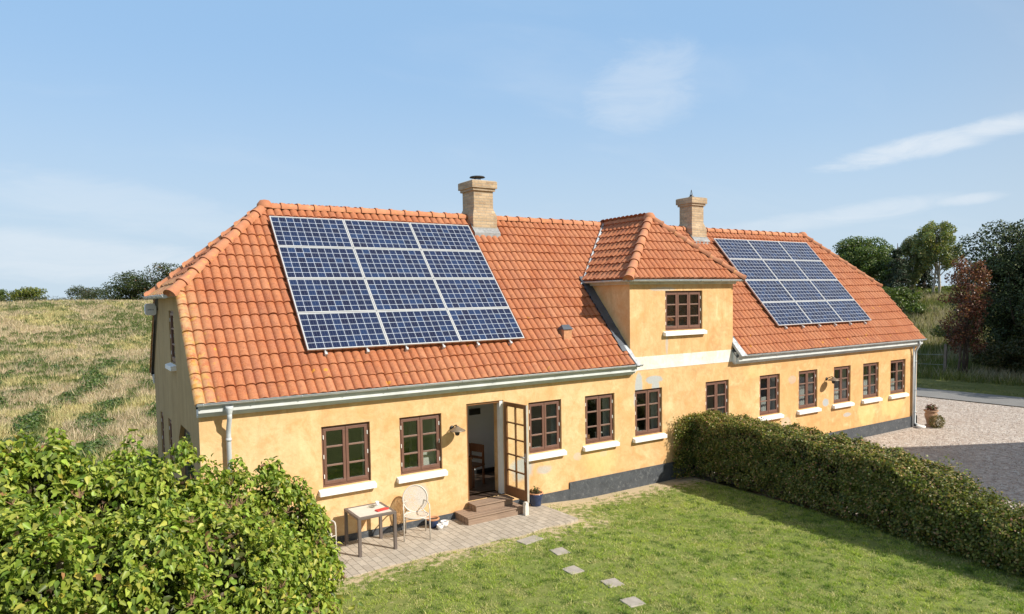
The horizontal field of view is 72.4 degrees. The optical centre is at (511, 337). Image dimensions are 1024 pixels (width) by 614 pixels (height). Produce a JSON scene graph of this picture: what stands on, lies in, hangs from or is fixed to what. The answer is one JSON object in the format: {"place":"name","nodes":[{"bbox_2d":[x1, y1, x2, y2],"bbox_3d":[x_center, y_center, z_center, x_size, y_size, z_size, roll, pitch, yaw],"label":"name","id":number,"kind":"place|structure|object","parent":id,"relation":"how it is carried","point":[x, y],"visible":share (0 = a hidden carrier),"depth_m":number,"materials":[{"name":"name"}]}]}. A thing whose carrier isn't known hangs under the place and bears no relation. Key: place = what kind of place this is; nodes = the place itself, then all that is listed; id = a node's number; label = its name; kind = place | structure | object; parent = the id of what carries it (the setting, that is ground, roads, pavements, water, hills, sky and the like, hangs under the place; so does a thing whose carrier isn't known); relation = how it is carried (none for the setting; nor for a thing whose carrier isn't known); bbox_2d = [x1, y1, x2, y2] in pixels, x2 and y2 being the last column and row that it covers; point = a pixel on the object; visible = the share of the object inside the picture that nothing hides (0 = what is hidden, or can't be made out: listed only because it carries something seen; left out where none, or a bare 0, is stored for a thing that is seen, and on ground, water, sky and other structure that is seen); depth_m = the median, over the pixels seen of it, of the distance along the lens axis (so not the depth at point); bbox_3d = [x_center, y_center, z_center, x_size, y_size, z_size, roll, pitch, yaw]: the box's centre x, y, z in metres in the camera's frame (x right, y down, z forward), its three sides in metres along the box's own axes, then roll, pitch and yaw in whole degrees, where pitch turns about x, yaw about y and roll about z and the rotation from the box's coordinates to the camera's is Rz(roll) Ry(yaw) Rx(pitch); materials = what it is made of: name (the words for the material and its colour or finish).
{"place":"outdoors","nodes":[
{"label":"outdoors","id":0,"kind":"place"},
{"bbox_2d":[329,503,577,579],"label":"patio","id":1,"kind":"structure","parent":0,"point":[418,543],"depth_m":13.64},
{"bbox_2d":[297,513,336,547],"bbox_3d":[-3.538,3.544,12.662,0.591,0.971,0.526,2,4,43],"label":"garden chair","id":2,"kind":"object","parent":1,"relation":"on","point":[335,535],"visible":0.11,"depth_m":12.69,"materials":[{"name":"white metal"}]},
{"bbox_2d":[344,502,396,556],"bbox_3d":[-2.679,3.620,13.229,0.750,0.720,0.760,-3,4,-33],"label":"side table","id":3,"kind":"object","parent":1,"relation":"on","point":[361,512],"visible":0.98,"depth_m":13.11,"materials":[{"name":"plastic"}]},
{"bbox_2d":[375,507,388,511],"bbox_3d":[-2.453,3.246,13.190,0.250,0.030,0.115,-4,5,-44],"label":"book","id":4,"kind":"object","parent":3,"relation":"on","point":[382,509],"visible":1,"depth_m":13.15,"materials":[{"name":"red paper"}]},
{"bbox_2d":[402,485,430,541],"bbox_3d":[-1.891,3.453,13.777,0.526,0.971,0.591,-2,3,-11],"label":"garden chair","id":5,"kind":"object","parent":1,"relation":"on","point":[415,512],"visible":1,"depth_m":13.94,"materials":[{"name":"white metal"}]},
{"bbox_2d":[426,516,439,527],"bbox_3d":[-1.619,3.798,14.333,0.280,0.203,0.280,-3,4,-33],"label":"flower pot","id":6,"kind":"object","parent":1,"relation":"on","point":[434,521],"visible":0.83,"depth_m":14.26,"materials":[{"name":"blue ceramic"}]},
{"bbox_2d":[437,523,443,529],"bbox_3d":[-1.459,3.854,14.201,0.140,0.100,0.139,-3,4,-33],"label":"flower pot","id":7,"kind":"object","parent":1,"relation":"on","point":[439,526],"visible":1,"depth_m":14.15,"materials":[{"name":"white ceramic"}]},
{"bbox_2d":[440,520,447,526],"bbox_3d":[-1.388,3.834,14.365,0.170,0.120,0.168,-3,4,-33],"label":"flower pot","id":8,"kind":"object","parent":1,"relation":"on","point":[445,522],"visible":0.91,"depth_m":14.31,"materials":[{"name":"white ceramic"}]},
{"bbox_2d":[454,494,522,525],"bbox_3d":[-0.480,3.692,14.995,1.400,0.320,0.593,-3,4,-33],"label":"doorstep","id":9,"kind":"object","parent":1,"relation":"on","point":[489,509],"visible":1,"depth_m":14.88,"materials":[{"name":"brown wood"}]},
{"bbox_2d":[523,502,528,515],"bbox_3d":[0.300,3.687,15.034,0.090,0.280,0.090,-3,4,-33],"label":"door stop post","id":10,"kind":"object","parent":1,"relation":"on","point":[525,508],"depth_m":15.00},
{"bbox_2d":[529,486,542,506],"bbox_3d":[0.532,3.581,15.725,0.354,0.484,0.354,-3,4,-33],"label":"flower pot","id":11,"kind":"object","parent":1,"relation":"on","point":[535,497],"visible":1,"depth_m":15.62,"materials":[{"name":"blue ceramic"}]},
{"bbox_2d":[468,456,472,489],"bbox_3d":[-1.485,3.118,16.073,0.900,0.740,0.800,-3,4,-33],"label":"dining table","id":12,"kind":"object","parent":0,"point":[470,471],"visible":0.2,"depth_m":15.97,"materials":[{"name":"brown wood"}]},
{"bbox_2d":[0,0,1023,299],"label":"sky","id":13,"kind":"structure","parent":0,"point":[134,134],"materials":[{"name":"blue"}]},
{"bbox_2d":[1,286,1023,595],"bbox_3d":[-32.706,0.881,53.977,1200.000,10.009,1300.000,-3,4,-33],"label":"ground","id":14,"kind":"structure","parent":0,"point":[697,476],"depth_m":29.20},
{"bbox_2d":[0,289,10,301],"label":"hedgerow tree","id":15,"kind":"object","parent":14,"relation":"on","point":[2,291],"visible":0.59,"depth_m":111.78,"materials":[{"name":"green plant"}]},
{"bbox_2d":[6,286,48,301],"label":"hedgerow tree","id":16,"kind":"object","parent":14,"relation":"on","point":[23,293],"visible":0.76,"depth_m":111.39,"materials":[{"name":"green plant"}]},
{"bbox_2d":[0,293,152,301],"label":"field hedgerow","id":17,"kind":"object","parent":14,"relation":"on","point":[8,299],"visible":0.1,"depth_m":108.01,"materials":[{"name":"green plant"}]},
{"bbox_2d":[0,355,157,479],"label":"field weeds","id":18,"kind":"object","parent":14,"relation":"on","point":[28,419],"visible":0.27,"depth_m":30.84,"materials":[{"name":"green plant"}]},
{"bbox_2d":[0,298,158,479],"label":"field grass","id":19,"kind":"structure","parent":14,"relation":"on","point":[131,323],"depth_m":41.92,"materials":[{"name":"plant"}]},
{"bbox_2d":[64,285,109,299],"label":"hedgerow tree","id":20,"kind":"object","parent":14,"relation":"on","point":[81,290],"visible":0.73,"depth_m":113.12,"materials":[{"name":"green plant"}]},
{"bbox_2d":[97,269,151,300],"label":"oak tree","id":21,"kind":"object","parent":14,"relation":"on","point":[127,285],"visible":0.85,"depth_m":106.51,"materials":[{"name":"green plant"}]},
{"bbox_2d":[135,262,179,294],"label":"oak tree","id":22,"kind":"object","parent":14,"relation":"on","point":[163,276],"visible":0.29,"depth_m":106.14,"materials":[{"name":"green plant"}]},
{"bbox_2d":[143,176,926,543],"bbox_3d":[2.881,-0.386,20.880,24.306,8.562,7.534,-3,4,-33],"label":"farmhouse","id":23,"kind":"object","parent":14,"relation":"on","point":[649,324],"visible":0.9,"depth_m":16.73,"materials":[{"name":"paint"}]},
{"bbox_2d":[144,303,157,314],"bbox_3d":[-8.299,-0.644,16.149,0.056,0.276,0.362,2,4,41],"label":"satellite antenna","id":24,"kind":"object","parent":23,"relation":"attached to","point":[150,309],"visible":0.9,"depth_m":16.08,"materials":[{"name":"grey plastic"}]},
{"bbox_2d":[161,413,164,460],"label":"window","id":25,"kind":"structure","parent":23,"relation":"in","point":[162,421],"depth_m":16.67,"materials":[{"name":"brown paint"}]},
{"bbox_2d":[165,311,175,370],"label":"window","id":26,"kind":"structure","parent":23,"relation":"in","point":[170,366],"depth_m":14.56,"materials":[{"name":"brown paint"}]},
{"bbox_2d":[169,420,173,473],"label":"window","id":27,"kind":"structure","parent":23,"relation":"in","point":[170,427],"depth_m":15.48,"materials":[{"name":"brown paint"}]},
{"bbox_2d":[184,429,194,486],"bbox_3d":[-6.198,2.910,13.591,0.100,2.320,1.800,-3,4,-33],"label":"gable door","id":28,"kind":"structure","parent":23,"relation":"in","point":[188,472],"depth_m":13.61,"materials":[{"name":"wood"}]},
{"bbox_2d":[269,216,352,247],"bbox_3d":[-4.438,-2.318,15.478,1.655,0.928,0.039,-3,-38,-33],"label":"solar panel","id":29,"kind":"object","parent":23,"relation":"attached to","point":[304,232],"visible":1,"depth_m":15.45,"materials":[{"name":"glass"}]},
{"bbox_2d":[278,246,363,278],"bbox_3d":[-4.086,-1.593,14.995,1.655,0.928,0.039,-3,-38,-33],"label":"solar panel","id":30,"kind":"object","parent":23,"relation":"attached to","point":[318,263],"visible":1,"depth_m":14.96,"materials":[{"name":"blue glass"}]},
{"bbox_2d":[287,278,375,312],"bbox_3d":[-3.733,-0.868,14.511,1.655,0.928,0.038,-3,-38,-33],"label":"solar panel","id":31,"kind":"object","parent":23,"relation":"attached to","point":[327,295],"visible":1,"depth_m":14.48,"materials":[{"name":"blue glass"}]},
{"bbox_2d":[297,311,388,350],"bbox_3d":[-3.380,-0.143,14.028,1.655,0.928,0.039,-3,-38,-33],"label":"solar panel","id":32,"kind":"object","parent":23,"relation":"attached to","point":[336,330],"visible":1,"depth_m":13.99,"materials":[{"name":"blue glass"}]},
{"bbox_2d":[319,422,376,496],"bbox_3d":[-3.212,2.337,13.552,1.135,1.313,0.230,-3,4,-33],"label":"window","id":33,"kind":"structure","parent":23,"relation":"in","point":[345,444],"depth_m":13.57,"materials":[{"name":"brown paint"}]},
{"bbox_2d":[343,219,420,249],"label":"solar panel","id":34,"kind":"object","parent":23,"relation":"attached to","point":[379,234],"visible":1,"depth_m":16.36,"materials":[{"name":"blue glass"}]},
{"bbox_2d":[354,248,432,278],"bbox_3d":[-2.689,-1.668,15.901,1.655,0.928,0.039,-3,-38,-33],"label":"solar panel","id":35,"kind":"object","parent":23,"relation":"attached to","point":[392,263],"visible":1,"depth_m":15.87,"materials":[{"name":"blue glass"}]},
{"bbox_2d":[365,279,445,310],"bbox_3d":[-2.336,-0.943,15.418,1.655,0.928,0.038,-3,-38,-33],"label":"solar panel","id":36,"kind":"object","parent":23,"relation":"attached to","point":[401,294],"visible":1,"depth_m":15.39,"materials":[{"name":"blue glass"}]},
{"bbox_2d":[377,309,460,345],"bbox_3d":[-1.983,-0.218,14.935,1.655,0.928,0.039,-3,-38,-33],"label":"solar panel","id":37,"kind":"object","parent":23,"relation":"attached to","point":[410,327],"visible":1,"depth_m":14.90,"materials":[{"name":"blue glass"}]},
{"bbox_2d":[397,413,447,483],"bbox_3d":[-1.879,2.265,14.417,1.115,1.313,0.230,-3,4,-33],"label":"window","id":38,"kind":"structure","parent":23,"relation":"in","point":[420,467],"depth_m":14.44,"materials":[{"name":"brown paint"}]},
{"bbox_2d":[423,451,433,464],"bbox_3d":[-1.775,2.571,14.761,0.280,0.330,0.020,-4,-3,-39],"label":"paper sheet","id":39,"kind":"object","parent":23,"relation":"on","point":[428,457],"visible":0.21,"depth_m":14.76,"materials":[{"name":"white paper"}]},
{"bbox_2d":[409,222,480,250],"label":"solar panel","id":40,"kind":"object","parent":23,"relation":"attached to","point":[429,236],"visible":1,"depth_m":17.27,"materials":[{"name":"blue glass"}]},
{"bbox_2d":[449,424,465,435],"bbox_3d":[-1.160,1.939,14.611,0.350,0.237,0.415,-3,4,-33],"label":"wall lamp","id":41,"kind":"object","parent":23,"relation":"attached to","point":[456,429],"visible":1,"depth_m":14.53,"materials":[{"name":"beige metal"}]},
{"bbox_2d":[421,250,494,278],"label":"solar panel","id":42,"kind":"object","parent":23,"relation":"attached to","point":[446,264],"visible":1,"depth_m":16.78,"materials":[{"name":"blue glass"}]},
{"bbox_2d":[434,279,508,308],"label":"solar panel","id":43,"kind":"object","parent":23,"relation":"attached to","point":[468,293],"visible":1,"depth_m":16.30,"materials":[{"name":"blue glass"}]},
{"bbox_2d":[469,443,484,487],"bbox_3d":[-0.942,2.994,16.422,0.440,0.930,0.440,1,4,36],"label":"dining chair","id":44,"kind":"object","parent":23,"relation":"on","point":[475,447],"visible":0.6,"depth_m":16.47,"materials":[{"name":"brown wood"}]},
{"bbox_2d":[447,308,523,341],"bbox_3d":[-0.586,-0.294,15.841,1.655,0.928,0.039,-3,-38,-33],"label":"solar panel","id":45,"kind":"object","parent":23,"relation":"attached to","point":[482,324],"visible":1,"depth_m":15.81,"materials":[{"name":"blue glass"}]},
{"bbox_2d":[504,401,528,502],"bbox_3d":[0.070,2.476,15.162,0.106,2.090,0.812,-3,4,-37],"label":"door","id":46,"kind":"structure","parent":23,"relation":"in","point":[516,492],"depth_m":15.15,"materials":[{"name":"brown wood"}]},
{"bbox_2d":[528,399,566,460],"bbox_3d":[0.760,2.123,16.130,1.095,1.313,0.230,-3,4,-33],"label":"window","id":47,"kind":"structure","parent":23,"relation":"in","point":[544,447],"depth_m":16.16,"materials":[{"name":"brown paint"}]},
{"bbox_2d":[583,393,619,451],"bbox_3d":[2.135,2.049,17.021,1.095,1.313,0.230,-3,4,-33],"label":"window","id":48,"kind":"structure","parent":23,"relation":"in","point":[598,410],"depth_m":17.05,"materials":[{"name":"brown paint"}]},
{"bbox_2d":[633,388,666,442],"bbox_3d":[3.492,1.975,17.902,1.115,1.313,0.230,-3,4,-33],"label":"window","id":49,"kind":"structure","parent":23,"relation":"in","point":[647,431],"depth_m":17.93,"materials":[{"name":"brown paint"}]},
{"bbox_2d":[663,291,706,335],"bbox_3d":[4.537,-0.644,18.465,1.555,1.163,0.230,-3,4,-33],"label":"window","id":50,"kind":"structure","parent":23,"relation":"in","point":[676,294],"depth_m":18.48,"materials":[{"name":"brown paint"}]},
{"bbox_2d":[706,380,726,412],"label":"window","id":51,"kind":"structure","parent":23,"relation":"in","point":[714,383],"depth_m":19.34,"materials":[{"name":"brown paint"}]},
{"bbox_2d":[713,238,760,258],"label":"solar panel","id":52,"kind":"object","parent":23,"relation":"attached to","point":[736,249],"visible":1,"depth_m":23.14,"materials":[{"name":"blue glass"}]},
{"bbox_2d":[728,259,777,280],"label":"solar panel","id":53,"kind":"object","parent":23,"relation":"attached to","point":[754,269],"visible":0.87,"depth_m":22.68,"materials":[{"name":"blue glass"}]},
{"bbox_2d":[745,280,793,302],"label":"solar panel","id":54,"kind":"object","parent":23,"relation":"attached to","point":[769,290],"visible":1,"depth_m":22.18,"materials":[{"name":"blue glass"}]},
{"bbox_2d":[747,240,792,259],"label":"solar panel","id":55,"kind":"object","parent":23,"relation":"attached to","point":[769,250],"visible":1,"depth_m":24.06,"materials":[{"name":"blue glass"}]},
{"bbox_2d":[758,374,783,420],"bbox_3d":[7.565,1.755,20.545,1.095,1.313,0.230,-3,4,-33],"label":"window","id":56,"kind":"structure","parent":23,"relation":"in","point":[776,416],"depth_m":20.58,"materials":[{"name":"brown paint"}]},
{"bbox_2d":[763,260,808,279],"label":"solar panel","id":57,"kind":"object","parent":23,"relation":"attached to","point":[785,269],"visible":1,"depth_m":23.58,"materials":[{"name":"blue glass"}]},
{"bbox_2d":[761,301,811,325],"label":"solar panel","id":58,"kind":"object","parent":23,"relation":"attached to","point":[786,313],"visible":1,"depth_m":21.68,"materials":[{"name":"blue glass"}]},
{"bbox_2d":[778,241,820,260],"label":"solar panel","id":59,"kind":"object","parent":23,"relation":"attached to","point":[799,251],"visible":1,"depth_m":24.97,"materials":[{"name":"blue glass"}]},
{"bbox_2d":[779,280,825,300],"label":"solar panel","id":60,"kind":"object","parent":23,"relation":"attached to","point":[802,290],"visible":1,"depth_m":23.10,"materials":[{"name":"blue glass"}]},
{"bbox_2d":[797,369,821,414],"bbox_3d":[9.115,1.671,21.551,1.115,1.313,0.230,-3,4,-33],"label":"window","id":61,"kind":"structure","parent":23,"relation":"in","point":[806,405],"depth_m":21.59,"materials":[{"name":"brown paint"}]},
{"bbox_2d":[793,260,836,279],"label":"solar panel","id":62,"kind":"object","parent":23,"relation":"attached to","point":[815,270],"visible":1,"depth_m":24.48,"materials":[{"name":"blue glass"}]},
{"bbox_2d":[795,301,842,323],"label":"solar panel","id":63,"kind":"object","parent":23,"relation":"attached to","point":[819,312],"visible":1,"depth_m":22.61,"materials":[{"name":"blue glass"}]},
{"bbox_2d":[810,280,853,300],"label":"solar panel","id":64,"kind":"object","parent":23,"relation":"attached to","point":[831,289],"visible":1,"depth_m":24.01,"materials":[{"name":"blue glass"}]},
{"bbox_2d":[825,376,839,383],"bbox_3d":[10.027,1.335,21.870,0.350,0.237,0.415,-3,4,-33],"label":"wall lamp","id":65,"kind":"object","parent":23,"relation":"attached to","point":[833,379],"visible":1,"depth_m":21.80,"materials":[{"name":"beige metal"}]},
{"bbox_2d":[832,365,854,408],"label":"window","id":66,"kind":"structure","parent":23,"relation":"in","point":[840,399],"depth_m":22.58,"materials":[{"name":"brown paint"}]},
{"bbox_2d":[827,300,870,321],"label":"solar panel","id":67,"kind":"object","parent":23,"relation":"attached to","point":[849,310],"visible":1,"depth_m":23.51,"materials":[{"name":"blue glass"}]},
{"bbox_2d":[861,362,882,403],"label":"window","id":68,"kind":"structure","parent":23,"relation":"in","point":[868,395],"depth_m":23.48,"materials":[{"name":"brown paint"}]},
{"bbox_2d":[889,359,908,398],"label":"window","id":69,"kind":"structure","parent":23,"relation":"in","point":[896,371],"depth_m":24.39,"materials":[{"name":"brown paint"}]},
{"bbox_2d":[832,235,901,280],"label":"broadleaf tree","id":70,"kind":"object","parent":14,"relation":"on","point":[853,252],"visible":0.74,"depth_m":64.72,"materials":[{"name":"green plant"}]},
{"bbox_2d":[868,256,904,286],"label":"broadleaf tree","id":71,"kind":"object","parent":14,"relation":"on","point":[881,271],"visible":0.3,"depth_m":62.34,"materials":[{"name":"green plant"}]},
{"bbox_2d":[879,243,915,292],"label":"spruce tree","id":72,"kind":"object","parent":14,"relation":"on","point":[896,255],"visible":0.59,"depth_m":56.66,"materials":[{"name":"green plant"}]},
{"bbox_2d":[882,286,923,308],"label":"field shrub","id":73,"kind":"object","parent":14,"relation":"on","point":[901,298],"visible":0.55,"depth_m":54.99,"materials":[{"name":"green plant"}]},
{"bbox_2d":[898,235,928,289],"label":"birch tree","id":74,"kind":"object","parent":14,"relation":"on","point":[915,265],"visible":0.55,"depth_m":59.38,"materials":[{"name":"green plant"}]},
{"bbox_2d":[900,302,942,315],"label":"field shrub","id":75,"kind":"object","parent":14,"relation":"on","point":[915,307],"visible":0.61,"depth_m":52.91,"materials":[{"name":"green plant"}]},
{"bbox_2d":[916,265,937,290],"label":"spruce tree","id":76,"kind":"object","parent":14,"relation":"on","point":[926,277],"visible":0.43,"depth_m":61.58,"materials":[{"name":"green plant"}]},
{"bbox_2d":[917,344,947,371],"bbox_3d":[22.144,1.293,40.937,0.265,1.996,5.927,-4,4,-42],"label":"wire fence","id":77,"kind":"object","parent":14,"relation":"on","point":[945,358],"visible":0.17,"depth_m":38.73,"materials":[{"name":"grey wood"}]},
{"bbox_2d":[906,284,962,294],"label":"field shrub","id":78,"kind":"object","parent":14,"relation":"on","point":[936,288],"visible":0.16,"depth_m":59.33,"materials":[{"name":"green plant"}]},
{"bbox_2d":[910,220,962,295],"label":"tall pale tree","id":79,"kind":"object","parent":14,"relation":"on","point":[933,247],"visible":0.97,"depth_m":57.04,"materials":[{"name":"green plant"}]},
{"bbox_2d":[929,318,984,346],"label":"roadside shrub","id":80,"kind":"object","parent":14,"relation":"on","point":[938,332],"visible":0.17,"depth_m":43.90,"materials":[{"name":"green plant"}]},
{"bbox_2d":[901,288,1023,395],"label":"rough grass","id":81,"kind":"structure","parent":14,"relation":"on","point":[925,351],"depth_m":41.68,"materials":[{"name":"green plant"}]},
{"bbox_2d":[937,255,992,373],"bbox_3d":[24.476,-1.086,37.835,2.571,6.740,2.721,-3,4,-33],"label":"copper tree","id":82,"kind":"object","parent":14,"relation":"on","point":[967,305],"visible":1,"depth_m":37.57,"materials":[{"name":"red plant"}]},
{"bbox_2d":[949,219,1023,349],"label":"dark pine","id":83,"kind":"object","parent":14,"relation":"on","point":[1007,274],"visible":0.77,"depth_m":39.98,"materials":[{"name":"green plant"}]},
{"bbox_2d":[970,335,1023,374],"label":"roadside shrub","id":84,"kind":"object","parent":14,"relation":"on","point":[1012,352],"visible":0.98,"depth_m":36.96,"materials":[{"name":"green plant"}]},
{"bbox_2d":[1012,284,1023,333],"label":"dark pine","id":85,"kind":"object","parent":14,"relation":"on","point":[1020,320],"visible":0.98,"depth_m":36.84,"materials":[{"name":"green plant"}]},
{"bbox_2d":[335,476,1023,613],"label":"lawn","id":86,"kind":"structure","parent":0,"point":[605,499],"depth_m":12.14,"materials":[{"name":"green plant"}]},
{"bbox_2d":[0,427,363,613],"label":"lilac bush","id":87,"kind":"object","parent":86,"relation":"on","point":[76,537],"visible":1,"depth_m":7.64,"materials":[{"name":"green plant"}]},
{"bbox_2d":[516,535,543,544],"bbox_3d":[0.348,3.941,13.519,0.480,0.062,0.280,-4,4,-42],"label":"stepping stone","id":88,"kind":"object","parent":86,"relation":"on","point":[529,539],"visible":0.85,"depth_m":13.49,"materials":[{"name":"grey stone"}]},
{"bbox_2d":[549,547,569,554],"bbox_3d":[0.879,3.967,12.887,0.280,0.062,0.300,-3,4,-26],"label":"stepping stone","id":89,"kind":"object","parent":86,"relation":"on","point":[557,551],"visible":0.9,"depth_m":12.85,"materials":[{"name":"grey stone"}]},
{"bbox_2d":[561,565,583,574],"bbox_3d":[1.044,4.015,11.993,0.280,0.062,0.300,-3,4,-32],"label":"stepping stone","id":90,"kind":"object","parent":86,"relation":"on","point":[574,569],"visible":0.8,"depth_m":11.98,"materials":[{"name":"grey stone"}]},
{"bbox_2d":[600,578,623,587],"bbox_3d":[1.640,4.036,11.426,0.280,0.062,0.300,-2,4,-23],"label":"stepping stone","id":91,"kind":"object","parent":86,"relation":"on","point":[615,582],"visible":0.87,"depth_m":11.42,"materials":[{"name":"grey stone"}]},
{"bbox_2d":[620,596,644,607],"bbox_3d":[1.848,4.074,10.704,0.280,0.062,0.300,-3,4,-26],"label":"stepping stone","id":92,"kind":"object","parent":86,"relation":"on","point":[633,601],"visible":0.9,"depth_m":10.69,"materials":[{"name":"grey stone"}]},
{"bbox_2d":[671,408,1023,574],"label":"hornbeam hedge","id":93,"kind":"object","parent":86,"relation":"on","point":[893,490],"visible":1,"depth_m":14.44,"materials":[{"name":"green plant"}]},
{"bbox_2d":[698,396,1023,520],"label":"gravel drive","id":94,"kind":"structure","parent":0,"point":[1003,459],"depth_m":22.30,"materials":[{"name":"grey gravel"}]},
{"bbox_2d":[916,425,925,428],"bbox_3d":[14.462,3.163,24.731,0.320,0.090,0.315,-3,4,-33],"label":"drain cover","id":95,"kind":"object","parent":94,"relation":"on","point":[921,426],"visible":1,"depth_m":24.62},
{"bbox_2d":[923,403,938,427],"bbox_3d":[14.942,2.771,24.930,0.484,0.845,0.480,-3,4,-33],"label":"garden urn","id":96,"kind":"object","parent":94,"relation":"on","point":[930,411],"visible":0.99,"depth_m":24.83,"materials":[{"name":"ceramic"}]},
{"bbox_2d":[928,415,945,427],"bbox_3d":[15.019,2.981,24.706,0.592,0.528,0.538,-3,4,-33],"label":"round bush","id":97,"kind":"object","parent":94,"relation":"on","point":[939,423],"visible":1,"depth_m":24.62,"materials":[{"name":"green plant"}]},
{"bbox_2d":[862,397,1023,504],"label":"gravel stones","id":98,"kind":"object","parent":94,"relation":"on","point":[987,414],"visible":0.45,"depth_m":23.17,"materials":[{"name":"grey gravel"}]},
{"bbox_2d":[916,367,1023,397],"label":"road verge","id":99,"kind":"structure","parent":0,"point":[983,388],"depth_m":34.40,"materials":[{"name":"green plant"}]},
{"bbox_2d":[916,387,1023,406],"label":"road","id":100,"kind":"structure","parent":0,"point":[979,397],"depth_m":31.56,"materials":[{"name":"grey asphalt"}]}
]}

